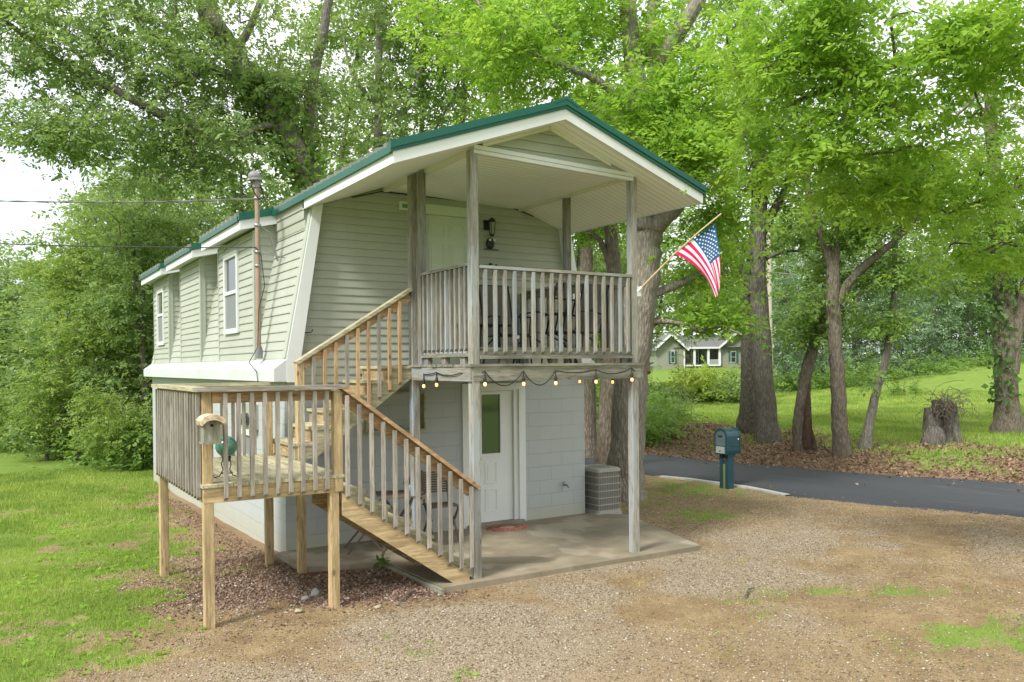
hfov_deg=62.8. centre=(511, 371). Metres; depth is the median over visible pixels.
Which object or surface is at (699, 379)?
garden bush
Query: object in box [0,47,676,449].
woods
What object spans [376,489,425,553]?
bistro table
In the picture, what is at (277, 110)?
tree
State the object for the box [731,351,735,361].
window
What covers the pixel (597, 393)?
roadside bush
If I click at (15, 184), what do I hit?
sky
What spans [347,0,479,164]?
woodland tree
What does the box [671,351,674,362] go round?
window
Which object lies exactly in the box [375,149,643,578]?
balcony
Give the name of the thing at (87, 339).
elm tree
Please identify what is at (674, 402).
roadside bush
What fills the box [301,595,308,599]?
rock
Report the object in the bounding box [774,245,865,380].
pine tree
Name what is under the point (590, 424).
roadside tree
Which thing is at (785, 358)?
pine tree
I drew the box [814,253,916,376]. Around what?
pine tree
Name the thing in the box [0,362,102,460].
dark shrub
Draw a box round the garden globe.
[213,436,236,477]
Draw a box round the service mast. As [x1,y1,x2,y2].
[248,171,284,358]
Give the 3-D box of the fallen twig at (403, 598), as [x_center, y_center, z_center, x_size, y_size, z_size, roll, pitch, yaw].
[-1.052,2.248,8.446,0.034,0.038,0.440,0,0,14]
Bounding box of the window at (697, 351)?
[696,350,698,362]
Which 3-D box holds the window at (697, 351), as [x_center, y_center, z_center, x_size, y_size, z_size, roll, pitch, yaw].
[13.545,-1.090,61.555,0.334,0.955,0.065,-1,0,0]
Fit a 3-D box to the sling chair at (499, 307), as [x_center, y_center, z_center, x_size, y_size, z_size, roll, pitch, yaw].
[-0.101,-0.648,11.340,0.501,1.092,0.606,-1,1,-32]
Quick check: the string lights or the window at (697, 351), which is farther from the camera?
the window at (697, 351)
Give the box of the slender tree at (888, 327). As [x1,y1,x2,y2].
[825,108,979,449]
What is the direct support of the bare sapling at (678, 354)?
on the ground at (672, 606)
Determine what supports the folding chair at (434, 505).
on the patio
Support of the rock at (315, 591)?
on the ground at (672, 606)
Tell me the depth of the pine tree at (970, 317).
48.69 m
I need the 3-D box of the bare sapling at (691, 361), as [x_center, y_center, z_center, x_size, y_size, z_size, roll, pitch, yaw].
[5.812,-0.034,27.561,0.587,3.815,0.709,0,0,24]
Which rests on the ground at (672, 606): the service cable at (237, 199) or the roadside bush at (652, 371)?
the roadside bush at (652, 371)
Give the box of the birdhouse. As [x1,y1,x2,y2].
[196,413,225,444]
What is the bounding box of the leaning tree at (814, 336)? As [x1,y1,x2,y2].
[745,244,884,452]
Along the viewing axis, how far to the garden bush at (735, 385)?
37.80 m
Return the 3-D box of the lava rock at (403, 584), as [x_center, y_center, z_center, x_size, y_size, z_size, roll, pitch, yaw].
[-2.354,2.276,8.936,3.227,0.058,3.238,-1,1,-32]
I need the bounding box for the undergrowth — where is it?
[0,347,1023,473]
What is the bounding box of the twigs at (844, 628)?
[1,479,1023,681]
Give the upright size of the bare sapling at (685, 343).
3.162 m
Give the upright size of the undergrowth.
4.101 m
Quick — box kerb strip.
[659,475,787,495]
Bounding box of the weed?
[373,554,390,569]
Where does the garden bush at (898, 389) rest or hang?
on the ground at (672, 606)
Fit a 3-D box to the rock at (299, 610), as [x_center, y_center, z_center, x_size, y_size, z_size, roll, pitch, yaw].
[-2.025,2.277,7.971,0.087,0.047,0.073,-1,0,-17]
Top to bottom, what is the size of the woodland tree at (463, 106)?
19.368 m
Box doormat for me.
[486,524,527,530]
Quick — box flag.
[637,213,721,296]
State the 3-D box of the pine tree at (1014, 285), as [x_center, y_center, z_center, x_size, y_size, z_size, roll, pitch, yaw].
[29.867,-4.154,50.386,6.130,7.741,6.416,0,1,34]
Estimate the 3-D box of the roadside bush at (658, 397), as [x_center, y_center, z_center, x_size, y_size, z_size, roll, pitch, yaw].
[4.565,1.175,27.602,1.750,1.507,2.597,-1,1,-32]
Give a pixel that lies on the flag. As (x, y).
(700, 252)
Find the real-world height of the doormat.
0.012 m
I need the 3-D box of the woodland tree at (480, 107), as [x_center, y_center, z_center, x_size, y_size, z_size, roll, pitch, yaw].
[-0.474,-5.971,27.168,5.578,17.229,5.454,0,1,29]
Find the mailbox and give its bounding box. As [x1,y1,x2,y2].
[714,427,740,488]
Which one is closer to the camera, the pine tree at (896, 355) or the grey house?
the pine tree at (896, 355)
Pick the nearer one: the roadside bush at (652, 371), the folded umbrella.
the folded umbrella
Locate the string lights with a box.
[422,367,634,387]
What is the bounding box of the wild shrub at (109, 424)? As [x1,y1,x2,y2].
[48,380,152,466]
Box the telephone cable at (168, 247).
[0,243,264,381]
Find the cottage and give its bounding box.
[139,96,706,551]
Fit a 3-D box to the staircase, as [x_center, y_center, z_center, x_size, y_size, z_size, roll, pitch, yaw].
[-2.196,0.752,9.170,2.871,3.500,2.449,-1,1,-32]
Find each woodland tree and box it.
[270,0,405,194]
[290,0,458,171]
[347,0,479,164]
[384,0,562,125]
[413,0,517,131]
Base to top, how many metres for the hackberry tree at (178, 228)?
9.162 m
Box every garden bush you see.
[647,376,705,404]
[664,355,740,401]
[701,361,778,403]
[883,377,929,395]
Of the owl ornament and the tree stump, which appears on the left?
the owl ornament
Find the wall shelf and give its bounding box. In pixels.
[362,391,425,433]
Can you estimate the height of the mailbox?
1.161 m
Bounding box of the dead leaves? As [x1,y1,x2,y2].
[644,420,1023,490]
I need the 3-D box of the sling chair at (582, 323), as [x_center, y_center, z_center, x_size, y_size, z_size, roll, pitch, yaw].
[0.837,-0.620,10.409,0.606,1.033,0.501,-1,1,-37]
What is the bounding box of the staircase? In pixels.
[151,288,480,628]
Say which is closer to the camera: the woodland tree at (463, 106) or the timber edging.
the timber edging
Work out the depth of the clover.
9.07 m
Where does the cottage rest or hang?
on the ground at (672, 606)
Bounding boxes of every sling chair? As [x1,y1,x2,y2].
[479,285,531,363]
[518,282,575,363]
[549,284,608,362]
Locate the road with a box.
[585,454,1023,516]
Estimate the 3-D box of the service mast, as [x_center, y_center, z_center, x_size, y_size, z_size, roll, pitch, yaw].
[-3.201,-1.398,11.043,0.519,2.448,0.186,-1,1,-32]
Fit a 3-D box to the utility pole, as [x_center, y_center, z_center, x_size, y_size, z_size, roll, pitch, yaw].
[12.323,-2.823,39.999,0.472,8.877,0.296,-1,1,-32]
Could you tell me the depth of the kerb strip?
16.23 m
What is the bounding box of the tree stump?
[911,380,981,446]
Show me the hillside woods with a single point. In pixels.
(667, 302)
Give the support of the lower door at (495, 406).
in the cottage
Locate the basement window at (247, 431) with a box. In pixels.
[241,429,249,454]
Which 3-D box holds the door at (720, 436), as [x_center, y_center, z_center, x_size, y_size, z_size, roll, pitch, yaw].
[3.917,1.254,15.779,0.024,0.279,0.246,-1,1,-32]
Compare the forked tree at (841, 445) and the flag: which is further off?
the forked tree at (841, 445)
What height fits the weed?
0.226 m
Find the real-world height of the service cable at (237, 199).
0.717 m
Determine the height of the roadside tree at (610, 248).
8.763 m
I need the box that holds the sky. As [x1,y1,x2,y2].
[0,0,1023,370]
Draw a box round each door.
[426,214,466,363]
[480,391,512,522]
[715,431,724,445]
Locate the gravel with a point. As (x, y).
(601, 602)
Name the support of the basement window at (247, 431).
in the cottage
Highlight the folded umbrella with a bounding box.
[515,309,518,363]
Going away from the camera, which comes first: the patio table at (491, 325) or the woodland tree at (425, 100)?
the patio table at (491, 325)
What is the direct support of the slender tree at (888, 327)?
on the ground at (672, 606)
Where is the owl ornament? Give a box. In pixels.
[484,238,497,249]
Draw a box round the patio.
[277,513,700,593]
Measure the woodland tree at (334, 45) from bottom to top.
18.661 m
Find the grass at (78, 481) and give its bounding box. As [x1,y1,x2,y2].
[0,387,1023,681]
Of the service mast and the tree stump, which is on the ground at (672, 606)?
the tree stump
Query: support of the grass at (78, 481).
on the ground at (672, 606)
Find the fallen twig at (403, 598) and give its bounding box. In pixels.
[399,590,415,602]
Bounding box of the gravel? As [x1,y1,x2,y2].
[2,488,1023,681]
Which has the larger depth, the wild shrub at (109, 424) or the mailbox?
the wild shrub at (109, 424)
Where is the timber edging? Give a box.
[384,564,443,594]
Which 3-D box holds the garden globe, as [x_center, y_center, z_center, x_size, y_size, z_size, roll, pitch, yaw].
[-2.687,0.807,7.924,0.233,0.402,0.233,-1,1,-32]
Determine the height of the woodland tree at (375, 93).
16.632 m
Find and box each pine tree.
[733,258,828,390]
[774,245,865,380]
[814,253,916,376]
[850,279,967,379]
[881,249,991,366]
[915,253,1022,362]
[953,244,1023,357]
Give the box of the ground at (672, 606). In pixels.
[0,354,1023,681]
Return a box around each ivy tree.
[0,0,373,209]
[879,72,1023,433]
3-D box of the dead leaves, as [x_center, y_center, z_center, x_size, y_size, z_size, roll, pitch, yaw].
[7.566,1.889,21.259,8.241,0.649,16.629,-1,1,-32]
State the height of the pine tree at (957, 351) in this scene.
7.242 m
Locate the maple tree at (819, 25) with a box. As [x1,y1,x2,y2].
[663,0,1023,301]
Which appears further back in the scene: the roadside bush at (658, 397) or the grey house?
the grey house
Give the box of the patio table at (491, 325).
[479,324,511,363]
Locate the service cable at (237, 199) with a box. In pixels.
[0,198,252,202]
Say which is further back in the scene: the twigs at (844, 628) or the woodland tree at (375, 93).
the woodland tree at (375, 93)
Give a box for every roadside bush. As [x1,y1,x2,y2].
[596,379,599,409]
[646,388,686,411]
[648,353,661,386]
[660,396,694,422]
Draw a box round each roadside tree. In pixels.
[549,59,675,457]
[564,77,683,464]
[637,0,857,441]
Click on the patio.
(542, 547)
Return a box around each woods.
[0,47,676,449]
[573,166,1023,391]
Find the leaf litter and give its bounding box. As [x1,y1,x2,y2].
[54,486,485,656]
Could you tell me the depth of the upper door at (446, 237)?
11.57 m
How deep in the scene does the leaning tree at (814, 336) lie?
20.11 m
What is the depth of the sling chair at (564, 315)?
10.46 m
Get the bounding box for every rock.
[112,561,489,622]
[294,608,303,612]
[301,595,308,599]
[311,588,319,595]
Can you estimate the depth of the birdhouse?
7.34 m
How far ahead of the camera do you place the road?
15.61 m
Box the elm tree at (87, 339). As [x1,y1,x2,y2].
[0,177,150,459]
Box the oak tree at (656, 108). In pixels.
[356,0,813,501]
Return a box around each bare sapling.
[665,347,689,401]
[681,336,699,419]
[687,327,696,419]
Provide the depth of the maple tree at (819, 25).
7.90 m
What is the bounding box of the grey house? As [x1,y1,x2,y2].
[649,330,740,369]
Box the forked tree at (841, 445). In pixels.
[747,26,987,456]
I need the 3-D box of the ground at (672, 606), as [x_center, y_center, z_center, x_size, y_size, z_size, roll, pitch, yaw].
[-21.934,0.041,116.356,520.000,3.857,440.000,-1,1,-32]
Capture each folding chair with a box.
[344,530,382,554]
[421,470,458,541]
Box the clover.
[0,420,1023,681]
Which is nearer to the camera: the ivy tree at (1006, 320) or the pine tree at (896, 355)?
the ivy tree at (1006, 320)
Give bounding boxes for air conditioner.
[585,464,621,514]
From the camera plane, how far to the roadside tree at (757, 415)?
21.82 m
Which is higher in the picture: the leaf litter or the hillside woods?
the hillside woods
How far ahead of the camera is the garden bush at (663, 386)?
37.88 m
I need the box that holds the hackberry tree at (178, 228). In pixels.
[37,170,227,430]
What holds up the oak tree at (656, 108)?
on the ground at (672, 606)
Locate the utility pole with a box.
[767,228,772,363]
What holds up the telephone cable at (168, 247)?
attached to the cottage

